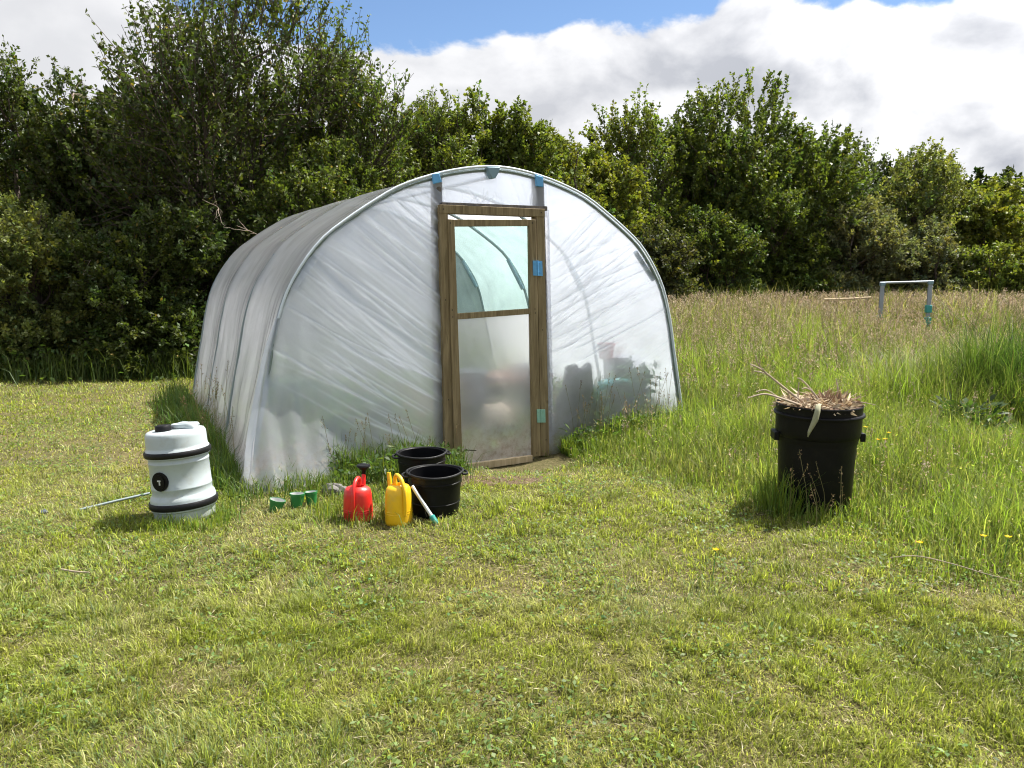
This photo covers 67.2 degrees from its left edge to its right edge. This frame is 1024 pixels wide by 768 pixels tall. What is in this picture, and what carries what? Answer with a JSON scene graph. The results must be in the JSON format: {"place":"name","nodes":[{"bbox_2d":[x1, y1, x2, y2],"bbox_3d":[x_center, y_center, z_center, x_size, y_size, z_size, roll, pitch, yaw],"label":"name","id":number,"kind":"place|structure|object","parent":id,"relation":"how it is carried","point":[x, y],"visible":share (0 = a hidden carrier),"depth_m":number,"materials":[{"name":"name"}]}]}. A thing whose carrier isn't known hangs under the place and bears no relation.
{"place":"outdoors","nodes":[
{"label":"outdoors","id":0,"kind":"place"},
{"bbox_2d":[240,384,655,473],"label":"earth floor","id":1,"kind":"structure","parent":0,"point":[265,460],"depth_m":7.10,"materials":[{"name":"soil"}]},
{"bbox_2d":[259,388,309,411],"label":"leafy plant","id":2,"kind":"object","parent":1,"relation":"on","point":[302,389],"visible":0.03,"depth_m":8.35,"materials":[{"name":"green plant"}]},
{"bbox_2d":[259,381,326,438],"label":"leafy plant","id":3,"kind":"object","parent":1,"relation":"on","point":[289,404],"visible":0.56,"depth_m":7.31,"materials":[{"name":"green plant"}]},
{"bbox_2d":[292,394,382,454],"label":"leafy plant","id":4,"kind":"object","parent":1,"relation":"on","point":[333,430],"visible":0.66,"depth_m":6.55,"materials":[{"name":"green plant"}]},
{"bbox_2d":[346,373,413,447],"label":"leafy plant","id":5,"kind":"object","parent":1,"relation":"on","point":[384,420],"visible":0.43,"depth_m":6.97,"materials":[{"name":"green plant"}]},
{"bbox_2d":[228,373,659,465],"bbox_3d":[-1.127,0.198,8.833,4.252,0.423,4.206,-4,9,-28],"label":"ground cover","id":6,"kind":"object","parent":1,"relation":"on","point":[309,440],"visible":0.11,"depth_m":7.25,"materials":[{"name":"green plant"}]},
{"bbox_2d":[553,362,592,440],"bbox_3d":[0.576,0.168,7.506,0.528,0.731,0.222,-4,9,-28],"label":"sack","id":7,"kind":"object","parent":1,"relation":"on","point":[573,375],"visible":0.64,"depth_m":7.42,"materials":[{"name":"grey plastic"}]},
{"bbox_2d":[590,377,611,425],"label":"leafy plant","id":8,"kind":"object","parent":1,"relation":"on","point":[595,398],"visible":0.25,"depth_m":7.71,"materials":[{"name":"green plant"}]},
{"bbox_2d":[598,411,630,421],"bbox_3d":[1.027,0.318,8.090,0.420,0.120,0.300,-4,9,-28],"label":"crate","id":9,"kind":"object","parent":1,"relation":"on","point":[612,412],"visible":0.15,"depth_m":7.93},
{"bbox_2d":[593,378,637,408],"bbox_3d":[1.094,0.119,8.045,0.633,0.397,0.229,-4,9,-28],"label":"hose coil","id":10,"kind":"object","parent":9,"relation":"on","point":[606,383],"visible":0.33,"depth_m":7.91,"materials":[{"name":"teal plastic"}]},
{"bbox_2d":[603,357,631,397],"bbox_3d":[1.233,-0.015,8.667,0.450,0.606,0.448,-4,9,-28],"label":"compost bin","id":11,"kind":"object","parent":1,"relation":"on","point":[607,363],"visible":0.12,"depth_m":8.47,"materials":[{"name":"plastic"}]},
{"bbox_2d":[597,357,640,381],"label":"leafy plant","id":12,"kind":"object","parent":1,"relation":"on","point":[620,363],"visible":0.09,"depth_m":8.39,"materials":[{"name":"green plant"}]},
{"bbox_2d":[598,370,642,421],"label":"leafy plant","id":13,"kind":"object","parent":1,"relation":"on","point":[618,405],"visible":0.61,"depth_m":7.90,"materials":[{"name":"green plant"}]},
{"bbox_2d":[612,358,661,417],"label":"leafy plant","id":14,"kind":"object","parent":1,"relation":"on","point":[635,380],"visible":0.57,"depth_m":8.03,"materials":[{"name":"green plant"}]},
{"bbox_2d":[0,368,1023,767],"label":"ground","id":15,"kind":"structure","parent":0,"point":[556,458],"depth_m":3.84,"materials":[{"name":"green plant"}]},
{"bbox_2d":[0,129,92,228],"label":"hedge tree","id":16,"kind":"object","parent":15,"relation":"on","point":[20,178],"visible":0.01,"depth_m":16.24,"materials":[{"name":"green plant"}]},
{"bbox_2d":[0,190,113,372],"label":"hedge shrub","id":17,"kind":"object","parent":15,"relation":"on","point":[29,257],"visible":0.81,"depth_m":11.60,"materials":[{"name":"green plant"}]},
{"bbox_2d":[0,34,133,315],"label":"hedge tree","id":18,"kind":"object","parent":15,"relation":"on","point":[14,98],"visible":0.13,"depth_m":13.63,"materials":[{"name":"green plant"}]},
{"bbox_2d":[61,568,89,572],"bbox_3d":[-2.320,0.992,4.081,0.179,0.015,0.026,2,9,14],"label":"stick","id":19,"kind":"object","parent":15,"relation":"on","point":[74,571],"visible":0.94,"depth_m":4.07,"materials":[{"name":"brown wood"}]},
{"bbox_2d":[0,55,195,306],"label":"hedge tree","id":20,"kind":"object","parent":15,"relation":"on","point":[66,154],"visible":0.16,"depth_m":13.40,"materials":[{"name":"green plant"}]},
{"bbox_2d":[79,492,149,509],"bbox_3d":[-2.738,0.811,5.322,0.018,0.032,0.463,7,11,41],"label":"hose pipe","id":21,"kind":"object","parent":15,"relation":"on","point":[123,499],"visible":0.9,"depth_m":5.33,"materials":[{"name":"white plastic"}]},
{"bbox_2d":[49,196,233,379],"bbox_3d":[-5.771,-1.503,12.207,2.792,2.967,2.585,0,8,0],"label":"hedge shrub","id":22,"kind":"object","parent":15,"relation":"on","point":[184,249],"visible":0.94,"depth_m":11.74,"materials":[{"name":"green plant"}]},
{"bbox_2d":[62,72,258,343],"bbox_3d":[-7.606,-3.706,16.956,4.768,5.988,3.226,0,8,0],"label":"hedge tree","id":23,"kind":"object","parent":15,"relation":"on","point":[149,96],"visible":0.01,"depth_m":16.35,"materials":[{"name":"green plant"}]},
{"bbox_2d":[143,421,217,524],"bbox_3d":[-2.169,0.566,5.035,0.423,0.641,0.423,-4,6,1],"label":"water barrel","id":24,"kind":"object","parent":15,"relation":"on","point":[176,455],"visible":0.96,"depth_m":4.88,"materials":[{"name":"white plastic"}]},
{"bbox_2d":[64,0,376,326],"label":"hedge tree","id":25,"kind":"object","parent":15,"relation":"on","point":[183,74],"visible":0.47,"depth_m":12.86,"materials":[{"name":"green plant"}]},
{"bbox_2d":[0,288,492,384],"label":"undergrowth","id":26,"kind":"object","parent":15,"relation":"on","point":[50,367],"visible":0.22,"depth_m":11.37,"materials":[{"name":"green plant"}]},
{"bbox_2d":[190,101,321,322],"bbox_3d":[-5.203,-3.523,17.322,4.945,5.570,3.930,0,8,0],"label":"hedge tree","id":27,"kind":"object","parent":15,"relation":"on","point":[269,148],"visible":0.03,"depth_m":16.11,"materials":[{"name":"green plant"}]},
{"bbox_2d":[269,497,285,512],"bbox_3d":[-1.585,0.818,5.179,0.107,0.085,0.107,14,4,-2],"label":"plant pot","id":28,"kind":"object","parent":15,"relation":"on","point":[278,502],"visible":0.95,"depth_m":5.15,"materials":[{"name":"green plastic"}]},
{"bbox_2d":[289,492,304,508],"bbox_3d":[-1.470,0.796,5.266,0.102,0.100,0.102,2,4,0],"label":"plant pot","id":29,"kind":"object","parent":15,"relation":"on","point":[295,498],"visible":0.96,"depth_m":5.23,"materials":[{"name":"green plastic"}]},
{"bbox_2d":[229,125,385,264],"bbox_3d":[-3.302,-2.312,13.197,2.857,4.257,2.847,-2,9,-14],"label":"hedge shrub","id":30,"kind":"object","parent":15,"relation":"on","point":[303,185],"visible":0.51,"depth_m":12.88,"materials":[{"name":"green plant"}]},
{"bbox_2d":[305,490,316,505],"bbox_3d":[-1.383,0.789,5.310,0.087,0.100,0.087,-3,4,0],"label":"plant pot","id":31,"kind":"object","parent":15,"relation":"on","point":[311,494],"visible":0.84,"depth_m":5.28,"materials":[{"name":"green plastic"}]},
{"bbox_2d":[322,483,346,495],"bbox_3d":[-1.295,0.766,5.569,0.187,0.105,0.120,1,8,8],"label":"stone","id":32,"kind":"object","parent":15,"relation":"on","point":[336,486],"visible":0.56,"depth_m":5.55,"materials":[{"name":"white stone"}]},
{"bbox_2d":[246,4,429,320],"bbox_3d":[-3.133,-3.753,14.565,3.908,6.720,3.079,0,8,0],"label":"hedge tree","id":33,"kind":"object","parent":15,"relation":"on","point":[377,154],"visible":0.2,"depth_m":14.17,"materials":[{"name":"green plant"}]},
{"bbox_2d":[343,463,372,522],"bbox_3d":[-0.976,0.710,4.988,0.190,0.346,0.258,5,10,30],"label":"watering can","id":34,"kind":"object","parent":15,"relation":"on","point":[358,497],"visible":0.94,"depth_m":4.91,"materials":[{"name":"red plastic"}]},
{"bbox_2d":[385,472,412,526],"bbox_3d":[-0.734,0.731,4.905,0.188,0.330,0.172,2,9,13],"label":"watering can","id":35,"kind":"object","parent":15,"relation":"on","point":[398,498],"visible":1,"depth_m":4.84,"materials":[{"name":"yellow plastic"}]},
{"bbox_2d":[324,102,477,294],"bbox_3d":[-2.675,-3.728,18.512,5.136,5.595,2.935,0,8,0],"label":"hedge tree","id":36,"kind":"object","parent":15,"relation":"on","point":[405,138],"visible":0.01,"depth_m":17.72,"materials":[{"name":"green plant"}]},
{"bbox_2d":[392,446,450,484],"bbox_3d":[-0.672,0.637,5.745,0.373,0.282,0.373,4,9,26],"label":"tub","id":37,"kind":"object","parent":15,"relation":"on","point":[410,457],"visible":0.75,"depth_m":5.67,"materials":[{"name":"black plastic"}]},
{"bbox_2d":[411,485,437,523],"bbox_3d":[-0.558,0.769,4.899,0.211,0.234,0.036,5,10,31],"label":"hand tool","id":38,"kind":"object","parent":15,"relation":"on","point":[425,506],"visible":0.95,"depth_m":4.89,"materials":[{"name":"white plastic"}]},
{"bbox_2d":[377,84,488,295],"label":"hedge tree","id":39,"kind":"object","parent":15,"relation":"on","point":[430,143],"visible":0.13,"depth_m":15.52,"materials":[{"name":"green plant"}]},
{"bbox_2d":[401,464,467,518],"bbox_3d":[-0.511,0.714,5.125,0.373,0.298,0.373,6,10,34],"label":"tub","id":40,"kind":"object","parent":15,"relation":"on","point":[438,487],"visible":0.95,"depth_m":5.00,"materials":[{"name":"black plastic"}]},
{"bbox_2d":[192,165,682,495],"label":"polytunnel","id":41,"kind":"structure","parent":15,"relation":"on","point":[570,276],"depth_m":6.79,"materials":[{"name":"plastic"}]},
{"bbox_2d":[447,219,545,468],"bbox_3d":[-0.116,-0.336,6.771,0.947,2.194,0.074,-4,9,-28],"label":"door","id":42,"kind":"structure","parent":41,"relation":"in","point":[495,354],"depth_m":6.82,"materials":[{"name":"brown wood"}]},
{"bbox_2d":[440,79,576,290],"bbox_3d":[-0.171,-3.557,16.710,3.233,5.715,2.419,0,8,0],"label":"hedge tree","id":43,"kind":"object","parent":15,"relation":"on","point":[504,143],"visible":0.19,"depth_m":16.27,"materials":[{"name":"green plant"}]},
{"bbox_2d":[128,367,903,535],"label":"tunnel weeds","id":44,"kind":"object","parent":15,"relation":"on","point":[225,465],"visible":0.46,"depth_m":5.82,"materials":[{"name":"green plant"}]},
{"bbox_2d":[461,473,578,486],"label":"bare soil","id":45,"kind":"structure","parent":15,"relation":"on","point":[483,481],"depth_m":6.02,"materials":[{"name":"brown soil"}]},
{"bbox_2d":[180,361,906,526],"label":"grass stalks","id":46,"kind":"object","parent":15,"relation":"on","point":[214,409],"depth_m":6.52,"materials":[{"name":"green plant"}]},
{"bbox_2d":[532,120,624,222],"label":"hedge tree","id":47,"kind":"object","parent":15,"relation":"on","point":[573,159],"visible":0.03,"depth_m":17.97,"materials":[{"name":"green plant"}]},
{"bbox_2d":[570,140,673,281],"bbox_3d":[2.535,-3.680,19.650,3.557,5.071,2.539,0,8,0],"label":"hedge shrub","id":48,"kind":"object","parent":15,"relation":"on","point":[617,189],"visible":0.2,"depth_m":19.43,"materials":[{"name":"green plant"}]},
{"bbox_2d":[575,82,710,295],"bbox_3d":[3.657,-4.864,21.654,4.032,6.827,3.341,0,8,0],"label":"hedge tree","id":49,"kind":"object","parent":15,"relation":"on","point":[631,147],"visible":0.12,"depth_m":21.40,"materials":[{"name":"green plant"}]},
{"bbox_2d":[633,212,705,302],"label":"hedge shrub","id":50,"kind":"object","parent":15,"relation":"on","point":[667,254],"visible":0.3,"depth_m":19.57,"materials":[{"name":"green plant"}]},
{"bbox_2d":[634,172,715,277],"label":"hedge tree","id":51,"kind":"object","parent":15,"relation":"on","point":[655,185],"visible":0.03,"depth_m":26.56,"materials":[{"name":"green plant"}]},
{"bbox_2d":[638,78,762,287],"bbox_3d":[5.616,-5.394,23.324,4.213,7.381,3.185,0,8,0],"label":"hedge tree","id":52,"kind":"object","parent":15,"relation":"on","point":[691,141],"visible":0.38,"depth_m":22.60,"materials":[{"name":"green plant"}]},
{"bbox_2d":[712,548,718,580],"bbox_3d":[1.048,0.937,3.963,0.034,0.187,0.036,0,8,0],"label":"buttercup","id":53,"kind":"object","parent":15,"relation":"on","point":[714,560],"visible":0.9,"depth_m":3.96,"materials":[{"name":"yellow plant"}]},
{"bbox_2d":[678,202,771,302],"bbox_3d":[5.880,-3.294,21.785,3.212,3.657,2.462,0,8,0],"label":"hedge shrub","id":54,"kind":"object","parent":15,"relation":"on","point":[723,236],"visible":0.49,"depth_m":21.34,"materials":[{"name":"green plant"}]},
{"bbox_2d":[507,278,1023,602],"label":"meadow grass","id":55,"kind":"structure","parent":15,"relation":"on","point":[976,507],"depth_m":6.82,"materials":[{"name":"green plant"}]},
{"bbox_2d":[671,67,878,292],"bbox_3d":[8.122,-5.838,24.277,6.579,8.002,5.306,0,8,0],"label":"hedge tree","id":56,"kind":"object","parent":15,"relation":"on","point":[805,166],"visible":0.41,"depth_m":23.11,"materials":[{"name":"green plant"}]},
{"bbox_2d":[737,184,845,299],"bbox_3d":[8.353,-3.756,23.111,3.401,4.240,3.080,0,8,0],"label":"hedge shrub","id":57,"kind":"object","parent":15,"relation":"on","point":[796,219],"visible":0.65,"depth_m":22.54,"materials":[{"name":"green plant"}]},
{"bbox_2d":[601,287,1023,527],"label":"flowering grass","id":58,"kind":"structure","parent":15,"relation":"on","point":[1010,299],"depth_m":13.56,"materials":[{"name":"plant"}]},
{"bbox_2d":[751,151,880,204],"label":"hedge tree","id":59,"kind":"object","parent":15,"relation":"on","point":[875,195],"depth_m":28.08,"materials":[{"name":"green plant"}]},
{"bbox_2d":[770,399,865,516],"bbox_3d":[2.057,0.489,5.209,0.588,0.734,0.576,1,8,6],"label":"garden bin","id":60,"kind":"object","parent":15,"relation":"on","point":[829,444],"visible":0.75,"depth_m":5.00,"materials":[{"name":"black plastic"}]},
{"bbox_2d":[769,386,866,415],"bbox_3d":[2.052,0.117,5.154,0.619,0.211,0.621,0,8,0],"label":"dry plant waste","id":61,"kind":"object","parent":60,"relation":"in","point":[838,400],"visible":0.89,"depth_m":5.08,"materials":[{"name":"beige plant"}]},
{"bbox_2d":[748,389,800,405],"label":"dry stalk","id":62,"kind":"object","parent":61,"relation":"on","point":[784,399],"visible":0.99,"depth_m":4.95,"materials":[{"name":"beige plant"}]},
{"bbox_2d":[750,356,799,400],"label":"dry stalk","id":63,"kind":"object","parent":61,"relation":"on","point":[777,382],"visible":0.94,"depth_m":5.04,"materials":[{"name":"beige plant"}]},
{"bbox_2d":[797,378,818,398],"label":"dry stalk","id":64,"kind":"object","parent":61,"relation":"on","point":[810,389],"visible":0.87,"depth_m":5.16,"materials":[{"name":"beige plant"}]},
{"bbox_2d":[807,404,821,436],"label":"dry leaf","id":65,"kind":"object","parent":61,"relation":"on","point":[815,418],"visible":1,"depth_m":4.86,"materials":[{"name":"beige plant"}]},
{"bbox_2d":[824,296,870,317],"bbox_3d":[7.150,-1.346,16.480,1.001,1.048,0.044,0,8,0],"label":"rail","id":66,"kind":"object","parent":15,"relation":"on","point":[825,299],"visible":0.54,"depth_m":16.39,"materials":[{"name":"beige wood"}]},
{"bbox_2d":[816,120,891,209],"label":"hedge tree","id":67,"kind":"object","parent":15,"relation":"on","point":[877,185],"visible":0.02,"depth_m":27.63,"materials":[{"name":"green plant"}]},
{"bbox_2d":[814,190,920,305],"bbox_3d":[10.120,-3.780,23.166,3.285,4.251,3.275,0,8,0],"label":"hedge shrub","id":68,"kind":"object","parent":15,"relation":"on","point":[871,237],"visible":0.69,"depth_m":22.61,"materials":[{"name":"green plant"}]},
{"bbox_2d":[878,280,933,327],"bbox_3d":[7.644,-1.297,15.022,1.004,1.438,0.095,1,8,6],"label":"metal frame","id":69,"kind":"object","parent":15,"relation":"on","point":[928,306],"visible":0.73,"depth_m":14.93,"materials":[{"name":"metal"}]},
{"bbox_2d":[868,155,957,221],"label":"hedge tree","id":70,"kind":"object","parent":15,"relation":"on","point":[884,171],"depth_m":29.43,"materials":[{"name":"green plant"}]},
{"bbox_2d":[851,136,997,289],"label":"hedge tree","id":71,"kind":"object","parent":15,"relation":"on","point":[922,184],"visible":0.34,"depth_m":25.13,"materials":[{"name":"green plant"}]},
{"bbox_2d":[871,212,987,299],"bbox_3d":[12.663,-3.431,23.362,3.807,3.495,2.852,0,8,0],"label":"hedge shrub","id":72,"kind":"object","parent":15,"relation":"on","point":[933,253],"visible":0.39,"depth_m":22.91,"materials":[{"name":"green plant"}]},
{"bbox_2d":[890,555,1019,581],"bbox_3d":[2.306,0.952,4.024,0.612,0.082,0.123,6,10,33],"label":"stick","id":73,"kind":"object","parent":15,"relation":"on","point":[950,563],"visible":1,"depth_m":3.98,"materials":[{"name":"brown wood"}]},
{"bbox_2d":[930,391,1009,433],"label":"dock plant","id":74,"kind":"object","parent":15,"relation":"on","point":[966,407],"visible":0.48,"depth_m":7.41,"materials":[{"name":"green plant"}]},
{"bbox_2d":[926,171,1023,286],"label":"hedge tree","id":75,"kind":"object","parent":15,"relation":"on","point":[1010,214],"visible":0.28,"depth_m":25.80,"materials":[{"name":"green plant"}]},
{"bbox_2d":[951,239,1023,300],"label":"hedge shrub","id":76,"kind":"object","parent":15,"relation":"on","point":[1010,269],"visible":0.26,"depth_m":22.84,"materials":[{"name":"green plant"}]},
{"bbox_2d":[960,411,1021,438],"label":"dock plant","id":77,"kind":"object","parent":15,"relation":"on","point":[1005,418],"visible":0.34,"depth_m":7.32,"materials":[{"name":"green plant"}]},
{"bbox_2d":[959,165,1023,249],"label":"hedge tree","id":78,"kind":"object","parent":15,"relation":"on","point":[978,172],"visible":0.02,"depth_m":29.74,"materials":[{"name":"green plant"}]},
{"bbox_2d":[974,389,1023,424],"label":"dock plant","id":79,"kind":"object","parent":15,"relation":"on","point":[1013,400],"visible":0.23,"depth_m":7.68,"materials":[{"name":"green plant"}]},
{"bbox_2d":[0,0,1023,188],"label":"sky","id":80,"kind":"structure","parent":0,"point":[902,73],"materials":[{"name":"white"}]}
]}

